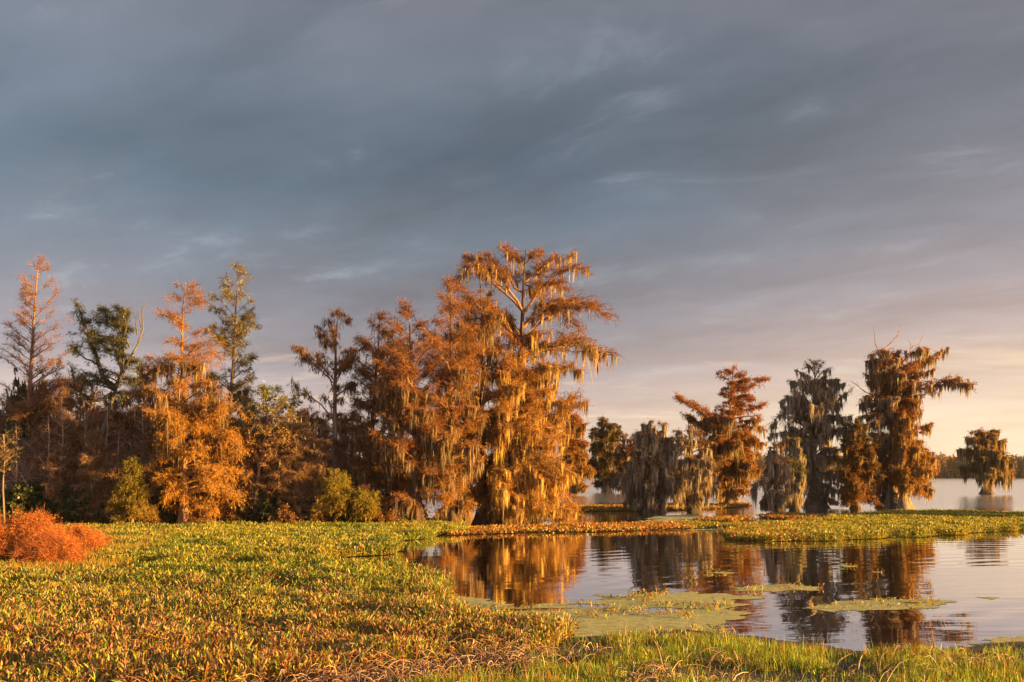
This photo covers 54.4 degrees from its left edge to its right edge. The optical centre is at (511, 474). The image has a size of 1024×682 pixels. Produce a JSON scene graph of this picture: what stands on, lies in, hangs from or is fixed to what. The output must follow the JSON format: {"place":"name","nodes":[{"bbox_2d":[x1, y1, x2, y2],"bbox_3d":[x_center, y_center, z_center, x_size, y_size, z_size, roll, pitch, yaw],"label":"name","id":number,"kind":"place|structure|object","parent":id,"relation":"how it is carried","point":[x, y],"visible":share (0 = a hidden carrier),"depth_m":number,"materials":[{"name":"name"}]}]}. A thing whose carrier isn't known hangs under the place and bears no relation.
{"place":"outdoors","nodes":[
{"label":"outdoors","id":0,"kind":"place"},
{"bbox_2d":[0,0,1023,459],"label":"sky","id":1,"kind":"structure","parent":0,"point":[755,185],"materials":[{"name":"grey"}]},
{"bbox_2d":[231,620,1023,681],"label":"shore ground","id":2,"kind":"structure","parent":0,"point":[987,647],"depth_m":16.53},
{"bbox_2d":[0,578,1023,681],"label":"dead stalks","id":3,"kind":"object","parent":2,"relation":"on","point":[336,673],"visible":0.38,"depth_m":15.89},
{"bbox_2d":[334,478,1023,650],"bbox_3d":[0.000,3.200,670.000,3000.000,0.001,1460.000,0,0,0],"label":"lake water","id":4,"kind":"structure","parent":0,"point":[967,571],"depth_m":33.40,"materials":[{"name":"liquid"}]},
{"bbox_2d":[0,514,28,561],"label":"red bush","id":5,"kind":"object","parent":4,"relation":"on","point":[3,549],"visible":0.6,"depth_m":32.25,"materials":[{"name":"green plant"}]},
{"bbox_2d":[0,504,80,559],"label":"red bush","id":6,"kind":"object","parent":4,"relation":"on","point":[23,524],"visible":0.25,"depth_m":33.20,"materials":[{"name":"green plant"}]},
{"bbox_2d":[5,526,96,566],"bbox_3d":[-15.053,2.436,32.428,2.794,1.634,2.860,0,0,0],"label":"red bush","id":7,"kind":"object","parent":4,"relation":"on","point":[48,548],"visible":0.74,"depth_m":31.97,"materials":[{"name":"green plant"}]},
{"bbox_2d":[52,523,110,549],"bbox_3d":[-16.346,2.473,36.998,2.903,1.560,3.063,0,0,0],"label":"red bush","id":8,"kind":"object","parent":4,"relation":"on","point":[92,541],"visible":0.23,"depth_m":36.84,"materials":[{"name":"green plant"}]},
{"bbox_2d":[0,515,579,681],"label":"water hyacinth","id":9,"kind":"object","parent":4,"relation":"on","point":[228,561],"visible":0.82,"depth_m":21.49,"materials":[{"name":"green plant"}]},
{"bbox_2d":[0,526,174,571],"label":"orange grass","id":10,"kind":"structure","parent":9,"relation":"on","point":[112,562],"depth_m":32.69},
{"bbox_2d":[292,436,333,516],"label":"scrub tree","id":11,"kind":"object","parent":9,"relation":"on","point":[317,453],"visible":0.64,"depth_m":58.46,"materials":[{"name":"brown plant"}]},
{"bbox_2d":[298,506,333,522],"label":"ochre bush","id":12,"kind":"object","parent":9,"relation":"on","point":[314,517],"visible":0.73,"depth_m":57.40,"materials":[{"name":"brown plant"}]},
{"bbox_2d":[358,493,395,522],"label":"ochre bush","id":13,"kind":"object","parent":9,"relation":"on","point":[384,500],"visible":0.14,"depth_m":58.31,"materials":[{"name":"brown plant"}]},
{"bbox_2d":[370,500,403,523],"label":"ochre bush","id":14,"kind":"object","parent":9,"relation":"on","point":[381,515],"visible":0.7,"depth_m":57.70,"materials":[{"name":"brown plant"}]},
{"bbox_2d":[310,468,360,522],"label":"young cypress","id":15,"kind":"object","parent":4,"relation":"on","point":[333,488],"visible":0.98,"depth_m":57.09,"materials":[{"name":"green plant"}]},
{"bbox_2d":[350,482,382,523],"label":"bush","id":16,"kind":"object","parent":4,"relation":"on","point":[367,505],"visible":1,"depth_m":56.90,"materials":[{"name":"yellow plant"}]},
{"bbox_2d":[364,295,453,521],"bbox_3d":[-5.912,-3.561,58.260,5.432,14.021,4.896,0,0,0],"label":"bald cypress","id":17,"kind":"object","parent":4,"relation":"on","point":[408,400],"visible":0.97,"depth_m":57.73,"materials":[{"name":"orange plant"}]},
{"bbox_2d":[407,272,494,521],"bbox_3d":[-3.626,-4.195,58.743,5.206,15.290,4.770,0,0,0],"label":"bald cypress","id":18,"kind":"object","parent":4,"relation":"on","point":[463,374],"visible":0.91,"depth_m":58.31,"materials":[{"name":"orange plant"}]},
{"bbox_2d":[431,317,495,520],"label":"bald cypress","id":19,"kind":"object","parent":4,"relation":"on","point":[469,516],"visible":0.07,"depth_m":68.41,"materials":[{"name":"orange plant"}]},
{"bbox_2d":[435,267,509,525],"bbox_3d":[-2.077,-4.912,62.490,4.798,16.724,4.858,0,0,27],"label":"bald cypress","id":20,"kind":"object","parent":4,"relation":"on","point":[489,323],"visible":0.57,"depth_m":61.91,"materials":[{"name":"orange plant"}]},
{"bbox_2d":[440,242,627,524],"bbox_3d":[1.494,-5.714,64.207,12.942,18.329,7.246,0,0,-28],"label":"giant cypress","id":21,"kind":"object","parent":4,"relation":"on","point":[545,371],"visible":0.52,"depth_m":63.41,"materials":[{"name":"orange plant"}]},
{"bbox_2d":[484,346,592,525],"bbox_3d":[1.576,-2.054,61.560,6.935,11.887,5.510,0,0,0],"label":"bald cypress","id":22,"kind":"object","parent":4,"relation":"on","point":[529,476],"visible":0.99,"depth_m":60.69,"materials":[{"name":"orange plant"}]},
{"bbox_2d":[556,413,596,495],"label":"bald cypress","id":23,"kind":"object","parent":4,"relation":"on","point":[579,455],"visible":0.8,"depth_m":149.08,"materials":[{"name":"orange plant"}]},
{"bbox_2d":[445,591,763,636],"bbox_3d":[1.582,3.194,20.706,9.900,0.001,12.780,0,0,0],"label":"duckweed sheet","id":24,"kind":"object","parent":4,"relation":"on","point":[635,622],"visible":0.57,"depth_m":22.81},
{"bbox_2d":[587,416,623,491],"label":"bald cypress","id":25,"kind":"object","parent":4,"relation":"on","point":[603,447],"visible":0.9,"depth_m":174.01,"materials":[{"name":"green plant"}]},
{"bbox_2d":[612,433,636,493],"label":"bald cypress","id":26,"kind":"object","parent":4,"relation":"on","point":[621,458],"visible":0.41,"depth_m":164.58,"materials":[{"name":"brown plant"}]},
{"bbox_2d":[317,562,939,681],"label":"weed sprouts","id":27,"kind":"object","parent":4,"relation":"on","point":[668,603],"visible":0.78,"depth_m":23.89,"materials":[{"name":"green plant"}]},
{"bbox_2d":[443,502,829,535],"bbox_3d":[13.181,3.105,77.888,24.192,0.806,58.458,0,0,12],"label":"floating weed","id":28,"kind":"object","parent":4,"relation":"on","point":[709,522],"visible":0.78,"depth_m":59.62,"materials":[{"name":"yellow plant"}]},
{"bbox_2d":[606,419,666,511],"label":"bald cypress","id":29,"kind":"object","parent":4,"relation":"on","point":[637,480],"visible":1,"depth_m":83.50,"materials":[{"name":"grey plant"}]},
{"bbox_2d":[650,420,686,511],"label":"bald cypress","id":30,"kind":"object","parent":4,"relation":"on","point":[672,486],"visible":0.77,"depth_m":83.88,"materials":[{"name":"grey plant"}]},
{"bbox_2d":[641,514,723,530],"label":"duckweed raft","id":31,"kind":"object","parent":4,"relation":"on","point":[689,517],"visible":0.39,"depth_m":71.65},
{"bbox_2d":[671,423,721,510],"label":"bald cypress","id":32,"kind":"object","parent":4,"relation":"on","point":[701,476],"visible":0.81,"depth_m":85.39,"materials":[{"name":"brown plant"}]},
{"bbox_2d":[672,363,770,503],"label":"bald cypress","id":33,"kind":"object","parent":4,"relation":"on","point":[732,445],"visible":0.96,"depth_m":107.03,"materials":[{"name":"orange plant"}]},
{"bbox_2d":[748,438,793,512],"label":"bald cypress","id":34,"kind":"object","parent":4,"relation":"on","point":[775,475],"visible":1,"depth_m":77.54,"materials":[{"name":"grey plant"}]},
{"bbox_2d":[733,584,821,591],"bbox_3d":[7.356,3.194,27.925,2.822,0.001,1.691,0,0,-13],"label":"duckweed raft","id":35,"kind":"object","parent":4,"relation":"on","point":[768,588],"visible":0.94,"depth_m":27.80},
{"bbox_2d":[779,435,809,511],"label":"bald cypress","id":36,"kind":"object","parent":4,"relation":"on","point":[797,486],"visible":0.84,"depth_m":84.69,"materials":[{"name":"brown plant"}]},
{"bbox_2d":[766,359,854,507],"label":"bald cypress","id":37,"kind":"object","parent":4,"relation":"on","point":[815,429],"visible":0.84,"depth_m":94.64,"materials":[{"name":"green plant"}]},
{"bbox_2d":[836,418,888,508],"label":"bald cypress","id":38,"kind":"object","parent":4,"relation":"on","point":[855,490],"visible":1,"depth_m":90.94,"materials":[{"name":"brown plant"}]},
{"bbox_2d":[713,508,1023,541],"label":"hyacinth island","id":39,"kind":"structure","parent":4,"relation":"on","point":[909,523],"depth_m":56.00,"materials":[{"name":"green plant"}]},
{"bbox_2d":[807,597,956,612],"bbox_3d":[9.065,3.194,24.372,4.438,0.001,2.101,0,0,-28],"label":"duckweed raft","id":40,"kind":"object","parent":4,"relation":"on","point":[834,607],"visible":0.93,"depth_m":24.20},
{"bbox_2d":[887,407,940,508],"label":"bald cypress","id":41,"kind":"object","parent":4,"relation":"on","point":[913,463],"visible":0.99,"depth_m":90.93,"materials":[{"name":"brown plant"}]},
{"bbox_2d":[852,322,977,508],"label":"giant cypress","id":42,"kind":"object","parent":4,"relation":"on","point":[894,382],"visible":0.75,"depth_m":92.19,"materials":[{"name":"brown plant"}]},
{"bbox_2d":[954,426,1014,493],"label":"bald cypress","id":43,"kind":"object","parent":4,"relation":"on","point":[990,465],"visible":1,"depth_m":157.47,"materials":[{"name":"brown plant"}]},
{"bbox_2d":[946,635,1023,649],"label":"duckweed raft","id":44,"kind":"object","parent":4,"relation":"on","point":[1007,639],"visible":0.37,"depth_m":19.11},
{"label":"marsh bank","id":45,"kind":"structure","parent":0,"visible":0},
{"bbox_2d":[0,391,15,467],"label":"scrub tree","id":46,"kind":"object","parent":45,"relation":"on","point":[3,421],"visible":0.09,"depth_m":63.56,"materials":[{"name":"brown plant"}]},
{"bbox_2d":[0,428,24,523],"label":"bare sapling","id":47,"kind":"object","parent":45,"relation":"on","point":[6,455],"visible":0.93,"depth_m":46.99,"materials":[{"name":"brown plant"}]},
{"bbox_2d":[0,433,25,491],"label":"bare bush","id":48,"kind":"object","parent":45,"relation":"on","point":[6,472],"visible":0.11,"depth_m":61.57,"materials":[{"name":"brown plant"}]},
{"bbox_2d":[0,367,41,487],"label":"tree","id":49,"kind":"object","parent":45,"relation":"on","point":[16,383],"visible":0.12,"depth_m":62.31,"materials":[{"name":"brown plant"}]},
{"bbox_2d":[0,476,49,521],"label":"evergreen bush","id":50,"kind":"object","parent":45,"relation":"on","point":[24,496],"visible":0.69,"depth_m":57.70,"materials":[{"name":"green plant"}]},
{"bbox_2d":[4,373,60,485],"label":"tree","id":51,"kind":"object","parent":45,"relation":"on","point":[22,425],"visible":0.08,"depth_m":61.92,"materials":[{"name":"brown plant"}]},
{"bbox_2d":[17,430,59,485],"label":"scrub tree","id":52,"kind":"object","parent":45,"relation":"on","point":[38,437],"visible":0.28,"depth_m":59.99,"materials":[{"name":"brown plant"}]},
{"bbox_2d":[0,430,81,496],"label":"bare bush","id":53,"kind":"object","parent":45,"relation":"on","point":[13,479],"visible":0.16,"depth_m":59.79,"materials":[{"name":"brown plant"}]},
{"bbox_2d":[0,252,89,450],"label":"bald cypress","id":54,"kind":"object","parent":45,"relation":"on","point":[26,408],"visible":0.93,"depth_m":61.77,"materials":[{"name":"brown plant"}]},
{"bbox_2d":[38,415,57,482],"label":"bare tree","id":55,"kind":"object","parent":45,"relation":"on","point":[49,437],"visible":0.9,"depth_m":58.99,"materials":[{"name":"brown plant"}]},
{"bbox_2d":[32,499,66,524],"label":"evergreen bush","id":56,"kind":"object","parent":45,"relation":"on","point":[50,509],"visible":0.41,"depth_m":58.00,"materials":[{"name":"green plant"}]},
{"bbox_2d":[20,399,83,471],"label":"scrub tree","id":57,"kind":"object","parent":45,"relation":"on","point":[51,424],"visible":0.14,"depth_m":61.67,"materials":[{"name":"brown plant"}]},
{"bbox_2d":[38,443,83,521],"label":"scrub tree","id":58,"kind":"object","parent":45,"relation":"on","point":[58,475],"visible":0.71,"depth_m":58.45,"materials":[{"name":"brown plant"}]},
{"bbox_2d":[41,417,85,522],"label":"scrub tree","id":59,"kind":"object","parent":45,"relation":"on","point":[72,440],"visible":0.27,"depth_m":60.25,"materials":[{"name":"brown plant"}]},
{"bbox_2d":[50,395,77,456],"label":"bare tree","id":60,"kind":"object","parent":45,"relation":"on","point":[61,403],"visible":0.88,"depth_m":59.46,"materials":[{"name":"brown plant"}]},
{"bbox_2d":[50,481,93,524],"bbox_3d":[-25.633,1.788,58.717,3.286,2.809,3.436,0,0,4],"label":"evergreen bush","id":61,"kind":"object","parent":45,"relation":"on","point":[68,512],"visible":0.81,"depth_m":57.87,"materials":[{"name":"green plant"}]},
{"bbox_2d":[69,393,97,452],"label":"bare tree","id":62,"kind":"object","parent":45,"relation":"on","point":[83,425],"visible":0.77,"depth_m":60.45,"materials":[{"name":"brown plant"}]},
{"bbox_2d":[52,371,119,452],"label":"scrub tree","id":63,"kind":"object","parent":45,"relation":"on","point":[73,406],"visible":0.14,"depth_m":68.68,"materials":[{"name":"brown plant"}]},
{"bbox_2d":[67,429,118,521],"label":"scrub tree","id":64,"kind":"object","parent":45,"relation":"on","point":[88,462],"visible":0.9,"depth_m":58.13,"materials":[{"name":"brown plant"}]},
{"bbox_2d":[76,362,112,480],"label":"bare tree","id":65,"kind":"object","parent":45,"relation":"on","point":[89,415],"visible":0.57,"depth_m":61.00,"materials":[{"name":"brown plant"}]},
{"bbox_2d":[84,500,113,524],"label":"evergreen bush","id":66,"kind":"object","parent":45,"relation":"on","point":[96,517],"visible":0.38,"depth_m":57.93,"materials":[{"name":"green plant"}]},
{"bbox_2d":[61,297,148,484],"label":"forked willow","id":67,"kind":"object","parent":45,"relation":"on","point":[118,347],"visible":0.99,"depth_m":59.76,"materials":[{"name":"green plant"}]},
{"bbox_2d":[78,410,132,496],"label":"scrub tree","id":68,"kind":"object","parent":45,"relation":"on","point":[99,421],"visible":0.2,"depth_m":60.80,"materials":[{"name":"brown plant"}]},
{"bbox_2d":[99,410,116,483],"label":"bare tree","id":69,"kind":"object","parent":45,"relation":"on","point":[107,426],"visible":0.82,"depth_m":59.50,"materials":[{"name":"brown plant"}]},
{"bbox_2d":[93,451,131,523],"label":"scrub tree","id":70,"kind":"object","parent":45,"relation":"on","point":[116,467],"visible":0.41,"depth_m":58.04,"materials":[{"name":"brown plant"}]},
{"bbox_2d":[84,388,148,458],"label":"scrub tree","id":71,"kind":"object","parent":45,"relation":"on","point":[120,416],"visible":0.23,"depth_m":66.63,"materials":[{"name":"brown plant"}]},
{"bbox_2d":[100,499,143,524],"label":"ochre bush","id":72,"kind":"object","parent":45,"relation":"on","point":[119,521],"visible":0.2,"depth_m":57.54,"materials":[{"name":"brown plant"}]},
{"bbox_2d":[105,455,160,523],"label":"young cypress","id":73,"kind":"object","parent":45,"relation":"on","point":[134,505],"visible":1,"depth_m":56.16,"materials":[{"name":"green plant"}]},
{"bbox_2d":[114,362,161,451],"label":"scrub tree","id":74,"kind":"object","parent":45,"relation":"on","point":[137,393],"visible":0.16,"depth_m":69.47,"materials":[{"name":"brown plant"}]},
{"bbox_2d":[105,425,187,489],"bbox_3d":[-23.124,0.037,62.545,6.940,6.335,5.866,0,0,-44],"label":"bare bush","id":75,"kind":"object","parent":45,"relation":"on","point":[129,440],"visible":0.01,"depth_m":61.47,"materials":[{"name":"brown plant"}]},
{"bbox_2d":[126,424,178,506],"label":"scrub tree","id":76,"kind":"object","parent":45,"relation":"on","point":[150,468],"visible":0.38,"depth_m":58.52,"materials":[{"name":"brown plant"}]},
{"bbox_2d":[136,504,168,525],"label":"ochre bush","id":77,"kind":"object","parent":45,"relation":"on","point":[147,521],"visible":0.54,"depth_m":57.21,"materials":[{"name":"brown plant"}]},
{"bbox_2d":[128,477,179,521],"bbox_3d":[-21.464,1.565,59.562,4.030,3.294,3.853,0,0,-8],"label":"evergreen bush","id":78,"kind":"object","parent":45,"relation":"on","point":[156,489],"visible":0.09,"depth_m":58.75,"materials":[{"name":"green plant"}]},
{"bbox_2d":[132,412,188,501],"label":"scrub tree","id":79,"kind":"object","parent":45,"relation":"on","point":[168,464],"visible":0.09,"depth_m":60.53,"materials":[{"name":"brown plant"}]},
{"bbox_2d":[144,497,177,524],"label":"evergreen bush","id":80,"kind":"object","parent":45,"relation":"on","point":[170,516],"visible":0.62,"depth_m":57.89,"materials":[{"name":"green plant"}]},
{"bbox_2d":[138,279,255,524],"bbox_3d":[-18.180,-4.092,57.334,6.761,14.785,5.541,0,0,0],"label":"bald cypress","id":81,"kind":"object","parent":45,"relation":"on","point":[176,417],"visible":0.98,"depth_m":57.02,"materials":[{"name":"orange plant"}]},
{"bbox_2d":[186,504,217,523],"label":"ochre bush","id":82,"kind":"object","parent":45,"relation":"on","point":[197,517],"visible":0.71,"depth_m":57.43,"materials":[{"name":"brown plant"}]},
{"bbox_2d":[180,370,239,465],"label":"scrub tree","id":83,"kind":"object","parent":45,"relation":"on","point":[201,395],"visible":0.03,"depth_m":65.47,"materials":[{"name":"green plant"}]},
{"bbox_2d":[192,418,247,517],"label":"scrub tree","id":84,"kind":"object","parent":45,"relation":"on","point":[223,453],"visible":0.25,"depth_m":58.30,"materials":[{"name":"orange plant"}]},
{"bbox_2d":[214,499,243,521],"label":"ochre bush","id":85,"kind":"object","parent":45,"relation":"on","point":[232,518],"visible":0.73,"depth_m":58.01,"materials":[{"name":"orange plant"}]},
{"bbox_2d":[202,261,262,440],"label":"green poplar","id":86,"kind":"object","parent":45,"relation":"on","point":[235,337],"visible":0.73,"depth_m":64.91,"materials":[{"name":"green plant"}]},
{"bbox_2d":[213,441,261,515],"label":"scrub tree","id":87,"kind":"object","parent":45,"relation":"on","point":[248,468],"visible":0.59,"depth_m":58.32,"materials":[{"name":"orange plant"}]},
{"bbox_2d":[225,384,258,461],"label":"scrub tree","id":88,"kind":"object","parent":45,"relation":"on","point":[245,391],"visible":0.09,"depth_m":66.83,"materials":[{"name":"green plant"}]},
{"bbox_2d":[234,495,262,523],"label":"evergreen bush","id":89,"kind":"object","parent":45,"relation":"on","point":[249,513],"visible":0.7,"depth_m":57.91,"materials":[{"name":"green plant"}]},
{"bbox_2d":[218,452,278,510],"bbox_3d":[-15.886,0.641,59.877,4.702,5.078,5.562,0,0,-42],"label":"bare bush","id":90,"kind":"object","parent":45,"relation":"on","point":[253,490],"visible":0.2,"depth_m":58.40,"materials":[{"name":"brown plant"}]},
{"bbox_2d":[246,413,292,471],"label":"scrub tree","id":91,"kind":"object","parent":45,"relation":"on","point":[262,419],"visible":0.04,"depth_m":62.72,"materials":[{"name":"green plant"}]},
{"bbox_2d":[250,486,291,522],"bbox_3d":[-14.076,1.940,58.437,2.899,2.479,3.032,0,0,15],"label":"evergreen bush","id":92,"kind":"object","parent":45,"relation":"on","point":[265,511],"visible":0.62,"depth_m":57.80,"materials":[{"name":"green plant"}]},
{"bbox_2d":[251,428,297,507],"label":"scrub tree","id":93,"kind":"object","parent":45,"relation":"on","point":[274,484],"visible":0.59,"depth_m":58.20,"materials":[{"name":"green plant"}]},
{"bbox_2d":[241,381,317,502],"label":"red maple","id":94,"kind":"object","parent":45,"relation":"on","point":[281,404],"visible":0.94,"depth_m":58.32,"materials":[{"name":"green plant"}]},
{"bbox_2d":[267,501,303,523],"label":"ochre bush","id":95,"kind":"object","parent":45,"relation":"on","point":[284,515],"visible":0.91,"depth_m":57.05,"materials":[{"name":"brown plant"}]},
{"bbox_2d":[264,420,313,479],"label":"scrub tree","id":96,"kind":"object","parent":45,"relation":"on","point":[296,437],"visible":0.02,"depth_m":61.37,"materials":[{"name":"brown plant"}]},
{"bbox_2d":[270,439,317,513],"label":"scrub tree","id":97,"kind":"object","parent":45,"relation":"on","point":[297,474],"visible":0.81,"depth_m":57.97,"materials":[{"name":"brown plant"}]},
{"bbox_2d":[286,495,316,521],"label":"evergreen bush","id":98,"kind":"object","parent":45,"relation":"on","point":[296,514],"visible":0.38,"depth_m":57.92,"materials":[{"name":"green plant"}]},
{"bbox_2d":[288,405,331,497],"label":"scrub tree","id":99,"kind":"object","parent":45,"relation":"on","point":[304,410],"visible":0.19,"depth_m":63.63,"materials":[{"name":"brown plant"}]},
{"bbox_2d":[286,308,369,517],"bbox_3d":[-11.132,-3.486,60.240,5.114,13.573,4.142,0,0,0],"label":"bald cypress","id":100,"kind":"object","parent":45,"relation":"on","point":[344,367],"visible":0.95,"depth_m":60.27,"materials":[{"name":"brown plant"}]},
{"bbox_2d":[323,434,363,509],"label":"scrub tree","id":101,"kind":"object","parent":45,"relation":"on","point":[340,461],"visible":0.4,"depth_m":60.08,"materials":[{"name":"brown plant"}]},
{"bbox_2d":[325,407,380,488],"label":"scrub tree","id":102,"kind":"object","parent":45,"relation":"on","point":[342,415],"visible":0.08,"depth_m":65.71,"materials":[{"name":"brown plant"}]},
{"bbox_2d":[337,308,418,516],"bbox_3d":[-8.344,-3.341,60.533,4.693,13.581,4.785,0,0,-44],"label":"bald cypress","id":103,"kind":"object","parent":45,"relation":"on","point":[368,475],"visible":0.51,"depth_m":60.19,"materials":[{"name":"brown plant"}]},
{"bbox_2d":[355,326,431,517],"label":"bald cypress","id":104,"kind":"object","parent":45,"relation":"on","point":[377,422],"visible":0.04,"depth_m":67.29,"materials":[{"name":"brown plant"}]},
{"bbox_2d":[382,474,409,515],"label":"scrub bush","id":105,"kind":"object","parent":45,"relation":"on","point":[391,492],"visible":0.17,"depth_m":67.23,"materials":[{"name":"brown plant"}]},
{"bbox_3d":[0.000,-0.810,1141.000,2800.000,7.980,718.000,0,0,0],"label":"far shore","id":106,"kind":"structure","parent":0,"visible":0},
{"bbox_2d":[357,451,1023,477],"bbox_3d":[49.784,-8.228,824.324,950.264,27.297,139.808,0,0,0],"label":"treeline","id":107,"kind":"object","parent":106,"relation":"on","point":[946,466],"visible":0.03,"depth_m":780.01,"materials":[{"name":"brown plant"}]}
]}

